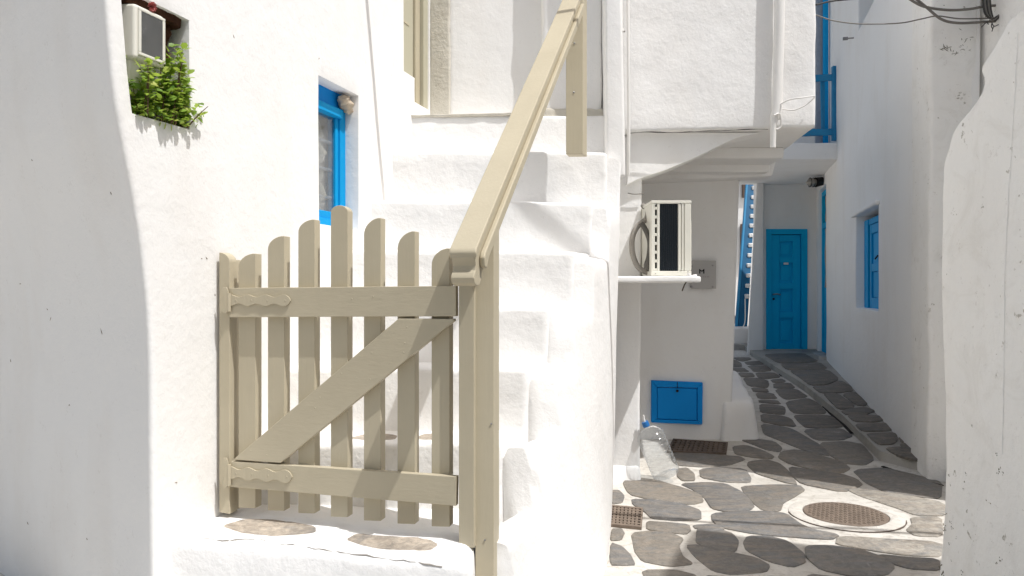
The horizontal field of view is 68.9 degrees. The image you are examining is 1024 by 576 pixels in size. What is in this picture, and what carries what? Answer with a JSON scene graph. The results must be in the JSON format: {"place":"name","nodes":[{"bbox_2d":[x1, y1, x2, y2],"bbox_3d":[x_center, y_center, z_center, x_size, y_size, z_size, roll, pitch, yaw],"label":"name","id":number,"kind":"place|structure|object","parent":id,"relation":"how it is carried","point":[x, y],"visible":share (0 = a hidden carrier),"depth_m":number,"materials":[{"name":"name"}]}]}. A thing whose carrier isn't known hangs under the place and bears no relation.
{"place":"outdoors","nodes":[
{"label":"outdoors","id":0,"kind":"place"},
{"bbox_2d":[0,350,945,575],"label":"street","id":1,"kind":"structure","parent":0,"point":[707,514],"depth_m":4.52,"materials":[{"name":"grey stone"}]},
{"bbox_2d":[0,0,429,575],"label":"lime washed house","id":2,"kind":"structure","parent":1,"relation":"on","point":[122,226],"depth_m":2.82,"materials":[{"name":"white paint"}]},
{"bbox_2d":[122,4,164,117],"bbox_3d":[-1.255,-0.747,2.495,0.129,0.374,0.134,0,0,17],"label":"window","id":3,"kind":"structure","parent":2,"relation":"attached to","point":[144,33],"depth_m":2.45,"materials":[{"name":"beige plastic"}]},
{"bbox_2d":[138,10,140,51],"bbox_3d":[-1.211,-0.836,2.429,0.007,0.135,0.010,0,0,17],"label":"window frame","id":4,"kind":"structure","parent":3,"relation":"in","point":[139,12],"depth_m":2.42,"materials":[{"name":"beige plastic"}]},
{"bbox_2d":[138,52,164,64],"bbox_3d":[-1.196,-0.763,2.480,0.007,0.010,0.116,0,0,17],"label":"window frame","id":5,"kind":"structure","parent":3,"relation":"in","point":[139,53],"depth_m":2.47,"materials":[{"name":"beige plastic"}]},
{"bbox_2d":[138,7,164,21],"bbox_3d":[-1.196,-0.908,2.480,0.007,0.010,0.116,0,0,17],"label":"window frame","id":6,"kind":"structure","parent":3,"relation":"in","point":[139,8],"depth_m":2.47,"materials":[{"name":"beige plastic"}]},
{"bbox_2d":[148,2,156,12],"bbox_3d":[-1.199,-0.935,2.488,0.026,0.033,0.036,0,0,0],"label":"flower","id":7,"kind":"object","parent":3,"relation":"on","point":[152,6],"visible":1,"depth_m":2.49,"materials":[{"name":"red plant"}]},
{"bbox_2d":[163,21,164,61],"bbox_3d":[-1.181,-0.836,2.530,0.007,0.135,0.012,0,0,17],"label":"window frame","id":8,"kind":"structure","parent":3,"relation":"in","point":[163,21],"depth_m":2.53,"materials":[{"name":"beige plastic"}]},
{"bbox_2d":[121,0,183,57],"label":"rotten timber","id":9,"kind":"object","parent":2,"relation":"attached to","point":[172,21],"visible":0.2,"depth_m":2.61,"materials":[{"name":"brown wood"}]},
{"bbox_2d":[125,43,207,130],"bbox_3d":[-1.194,-0.695,2.571,0.155,0.314,0.348,0,0,17],"label":"plant","id":10,"kind":"object","parent":2,"relation":"in","point":[175,102],"visible":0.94,"depth_m":2.55,"materials":[{"name":"green plant"}]},
{"bbox_2d":[219,252,240,513],"bbox_3d":[-1.066,0.356,2.840,0.045,0.979,0.093,0,0,14],"label":"gate post","id":11,"kind":"object","parent":2,"relation":"attached to","point":[228,382],"visible":0.84,"depth_m":2.80,"materials":[{"name":"beige paint"}]},
{"bbox_2d":[222,205,458,526],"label":"garden gate","id":12,"kind":"structure","parent":11,"relation":"attached to","point":[256,466],"depth_m":2.69,"materials":[{"name":"beige paint"}]},
{"bbox_2d":[318,84,344,224],"bbox_3d":[-0.949,-0.650,3.754,0.122,0.710,0.493,0,0,17],"label":"window","id":13,"kind":"structure","parent":2,"relation":"in","point":[331,118],"depth_m":3.81,"materials":[{"name":"blue paint"}]},
{"bbox_2d":[337,94,353,114],"bbox_3d":[-0.850,-0.942,3.823,0.081,0.096,0.110,0,0,0],"label":"shell","id":14,"kind":"object","parent":2,"relation":"attached to","point":[345,103],"visible":1,"depth_m":3.80},
{"bbox_2d":[403,0,427,109],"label":"door","id":15,"kind":"structure","parent":2,"relation":"in","point":[415,12],"depth_m":4.66,"materials":[{"name":"beige paint"}]},
{"bbox_2d":[171,115,620,575],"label":"staircase","id":16,"kind":"structure","parent":1,"relation":"on","point":[559,236],"depth_m":3.49,"materials":[{"name":"paint"}]},
{"bbox_2d":[459,286,475,547],"bbox_3d":[-0.147,0.427,2.613,0.072,0.927,0.116,0,0,0],"label":"gate post","id":17,"kind":"object","parent":16,"relation":"on","point":[467,415],"visible":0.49,"depth_m":2.56,"materials":[{"name":"beige paint"}]},
{"bbox_2d":[449,0,586,575],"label":"handrail","id":18,"kind":"object","parent":16,"relation":"attached to","point":[474,252],"visible":1,"depth_m":2.62,"materials":[{"name":"beige paint"}]},
{"bbox_2d":[411,0,625,181],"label":"house","id":19,"kind":"structure","parent":16,"relation":"on","point":[483,54],"depth_m":4.72,"materials":[{"name":"white paint"}]},
{"bbox_2d":[622,0,624,134],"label":"pipe","id":20,"kind":"object","parent":19,"relation":"attached to","point":[623,30],"visible":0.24,"depth_m":4.61,"materials":[{"name":"white paint"}]},
{"bbox_2d":[611,505,642,529],"bbox_3d":[0.596,1.291,4.229,0.282,0.018,0.393,0,0,11],"label":"drain grate","id":21,"kind":"object","parent":1,"relation":"on","point":[628,517],"visible":0.6,"depth_m":4.19,"materials":[{"name":"metal"}]},
{"bbox_2d":[637,415,678,478],"bbox_3d":[0.984,1.073,5.029,0.282,0.438,0.203,0,0,0],"label":"water bottle","id":22,"kind":"object","parent":1,"relation":"on","point":[645,424],"visible":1,"depth_m":5.01,"materials":[{"name":"clear plastic"}]},
{"bbox_2d":[667,438,727,454],"bbox_3d":[1.469,1.258,5.896,0.454,0.037,0.420,0,0,16],"label":"drain grate","id":23,"kind":"object","parent":1,"relation":"on","point":[693,446],"visible":0.98,"depth_m":5.90,"materials":[{"name":"metal"}]},
{"bbox_2d":[613,0,814,482],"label":"overhanging house","id":24,"kind":"structure","parent":1,"relation":"on","point":[701,76],"depth_m":5.05,"materials":[{"name":"white paint"}]},
{"bbox_2d":[626,0,629,175],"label":"pipe","id":25,"kind":"object","parent":24,"relation":"attached to","point":[628,82],"visible":1,"depth_m":4.89,"materials":[{"name":"white paint"}]},
{"bbox_2d":[641,201,691,275],"bbox_3d":[1.010,-0.312,5.052,0.265,0.480,0.696,0,0,0],"label":"air conditioner","id":26,"kind":"object","parent":24,"relation":"on","point":[668,224],"visible":0.88,"depth_m":4.72,"materials":[{"name":"beige plastic"}]},
{"bbox_2d":[628,193,648,274],"bbox_3d":[0.849,-0.361,4.919,0.171,0.563,0.275,0,0,0],"label":"insulated hose","id":27,"kind":"object","parent":26,"relation":"attached to","point":[635,262],"visible":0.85,"depth_m":4.85,"materials":[{"name":"grey plastic"}]},
{"bbox_2d":[651,380,702,424],"bbox_3d":[1.364,0.946,6.174,0.422,0.364,0.073,0,0,0],"label":"wall hatch","id":28,"kind":"object","parent":24,"relation":"attached to","point":[682,403],"depth_m":6.17,"materials":[{"name":"blue paint"}]},
{"bbox_2d":[657,387,696,419],"bbox_3d":[1.364,0.958,6.188,0.326,0.271,0.044,0,0,0],"label":"door panel","id":29,"kind":"structure","parent":28,"relation":"in","point":[671,404],"depth_m":6.17,"materials":[{"name":"blue paint"}]},
{"bbox_2d":[690,261,715,288],"bbox_3d":[1.580,-0.111,6.175,0.209,0.230,0.034,0,0,0],"label":"wall plaque","id":30,"kind":"object","parent":24,"relation":"attached to","point":[705,271],"depth_m":6.16,"materials":[{"name":"grey plastic"}]},
{"bbox_2d":[770,0,784,147],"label":"pipe","id":31,"kind":"object","parent":24,"relation":"attached to","point":[778,57],"visible":1,"depth_m":4.86,"materials":[{"name":"white paint"}]},
{"bbox_2d":[781,96,814,110],"bbox_3d":[1.866,-1.213,4.863,0.246,0.096,0.104,0,0,0],"label":"wire loop","id":32,"kind":"object","parent":24,"relation":"attached to","point":[797,98],"visible":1,"depth_m":4.89,"materials":[{"name":"white paint"}]},
{"bbox_2d":[815,0,845,5],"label":"cable","id":33,"kind":"object","parent":24,"relation":"attached to","point":[828,2],"visible":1,"depth_m":5.03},
{"bbox_2d":[816,14,987,24],"bbox_3d":[2.575,-1.782,4.916,1.105,0.085,0.016,0,0,6],"label":"cable","id":34,"kind":"object","parent":24,"relation":"attached to","point":[895,23],"visible":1,"depth_m":4.92,"materials":[{"name":"black rubber"}]},
{"bbox_2d":[734,325,747,349],"bbox_3d":[3.715,0.868,12.300,0.537,0.469,1.008,0,0,0],"label":"lane step","id":35,"kind":"object","parent":1,"relation":"on","point":[740,339],"visible":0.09,"depth_m":12.00,"materials":[{"name":"white paint"}]},
{"bbox_2d":[737,299,745,329],"bbox_3d":[3.684,0.420,11.932,0.193,0.500,0.059,0,0,-34],"label":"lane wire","id":36,"kind":"object","parent":35,"relation":"on","point":[745,315],"visible":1,"depth_m":11.95,"materials":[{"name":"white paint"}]},
{"bbox_2d":[735,185,753,325],"bbox_3d":[4.026,-0.730,12.794,0.205,2.714,1.446,0,0,25],"label":"blue stair","id":37,"kind":"object","parent":35,"relation":"on","point":[744,276],"visible":0.82,"depth_m":12.66,"materials":[{"name":"paint"}]},
{"bbox_2d":[734,185,752,325],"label":"house","id":38,"kind":"structure","parent":1,"relation":"on","point":[741,190],"depth_m":15.00,"materials":[{"name":"white paint"}]},
{"bbox_2d":[739,21,836,354],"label":"end house","id":39,"kind":"structure","parent":1,"relation":"on","point":[782,312],"depth_m":11.40,"materials":[{"name":"white paint"}]},
{"bbox_2d":[766,229,806,348],"bbox_3d":[4.194,0.067,11.417,0.629,1.936,0.167,0,0,0],"label":"door","id":40,"kind":"structure","parent":39,"relation":"in","point":[786,249],"depth_m":11.42,"materials":[{"name":"teal paint"}]},
{"bbox_2d":[815,0,827,142],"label":"balcony post","id":41,"kind":"object","parent":39,"relation":"on","point":[821,45],"visible":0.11,"depth_m":10.00,"materials":[{"name":"blue paint"}]},
{"bbox_2d":[822,406,853,433],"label":"gutter dirt","id":42,"kind":"structure","parent":1,"relation":"on","point":[845,426],"depth_m":6.73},
{"bbox_2d":[788,499,906,532],"bbox_3d":[1.907,1.298,4.271,0.625,0.028,0.623,0,0,0],"label":"manhole","id":43,"kind":"object","parent":1,"relation":"on","point":[846,515],"visible":1,"depth_m":4.22,"materials":[{"name":"metal"}]},
{"bbox_2d":[811,0,1023,481],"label":"alley house","id":44,"kind":"structure","parent":1,"relation":"on","point":[908,95],"depth_m":6.09,"materials":[{"name":"white paint"}]},
{"bbox_2d":[806,177,823,186],"bbox_3d":[4.285,-1.496,10.552,0.251,0.147,0.154,0,0,0],"label":"bulkhead lamp","id":45,"kind":"object","parent":44,"relation":"attached to","point":[815,182],"visible":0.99,"depth_m":10.50,"materials":[{"name":"black glass"}]},
{"bbox_2d":[801,66,835,140],"bbox_3d":[3.813,-2.317,9.725,0.807,0.935,0.750,0,0,0],"label":"balcony railing","id":46,"kind":"object","parent":44,"relation":"attached to","point":[822,79],"visible":0.6,"depth_m":9.36,"materials":[{"name":"blue paint"}]},
{"bbox_2d":[822,189,826,352],"bbox_3d":[4.554,-0.230,10.740,0.090,2.380,0.870,0,0,16],"label":"door","id":47,"kind":"structure","parent":44,"relation":"in","point":[824,218],"depth_m":11.06,"materials":[{"name":"teal paint"}]},
{"bbox_2d":[864,215,878,308],"bbox_3d":[3.612,-0.245,7.380,0.096,0.930,1.150,0,0,16],"label":"window","id":48,"kind":"structure","parent":44,"relation":"in","point":[871,248],"depth_m":7.63,"materials":[{"name":"blue paint"}]},
{"bbox_2d":[909,0,995,11],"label":"cable","id":49,"kind":"object","parent":44,"relation":"attached to","point":[944,9],"visible":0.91,"depth_m":4.87,"materials":[{"name":"black rubber"}]},
{"bbox_2d":[916,0,994,23],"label":"cable","id":50,"kind":"object","parent":44,"relation":"attached to","point":[945,20],"visible":0.9,"depth_m":4.87,"materials":[{"name":"black rubber"}]},
{"bbox_2d":[981,0,998,30],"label":"cable coil","id":51,"kind":"object","parent":44,"relation":"attached to","point":[987,9],"visible":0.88,"depth_m":4.83,"materials":[{"name":"black rubber"}]},
{"bbox_2d":[938,10,1023,575],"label":"parapet wall","id":52,"kind":"structure","parent":1,"relation":"on","point":[983,240],"depth_m":2.42,"materials":[{"name":"paint"}]},
{"bbox_2d":[744,346,918,470],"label":"walkway","id":53,"kind":"structure","parent":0,"point":[825,384],"depth_m":7.57,"materials":[{"name":"grey stone"}]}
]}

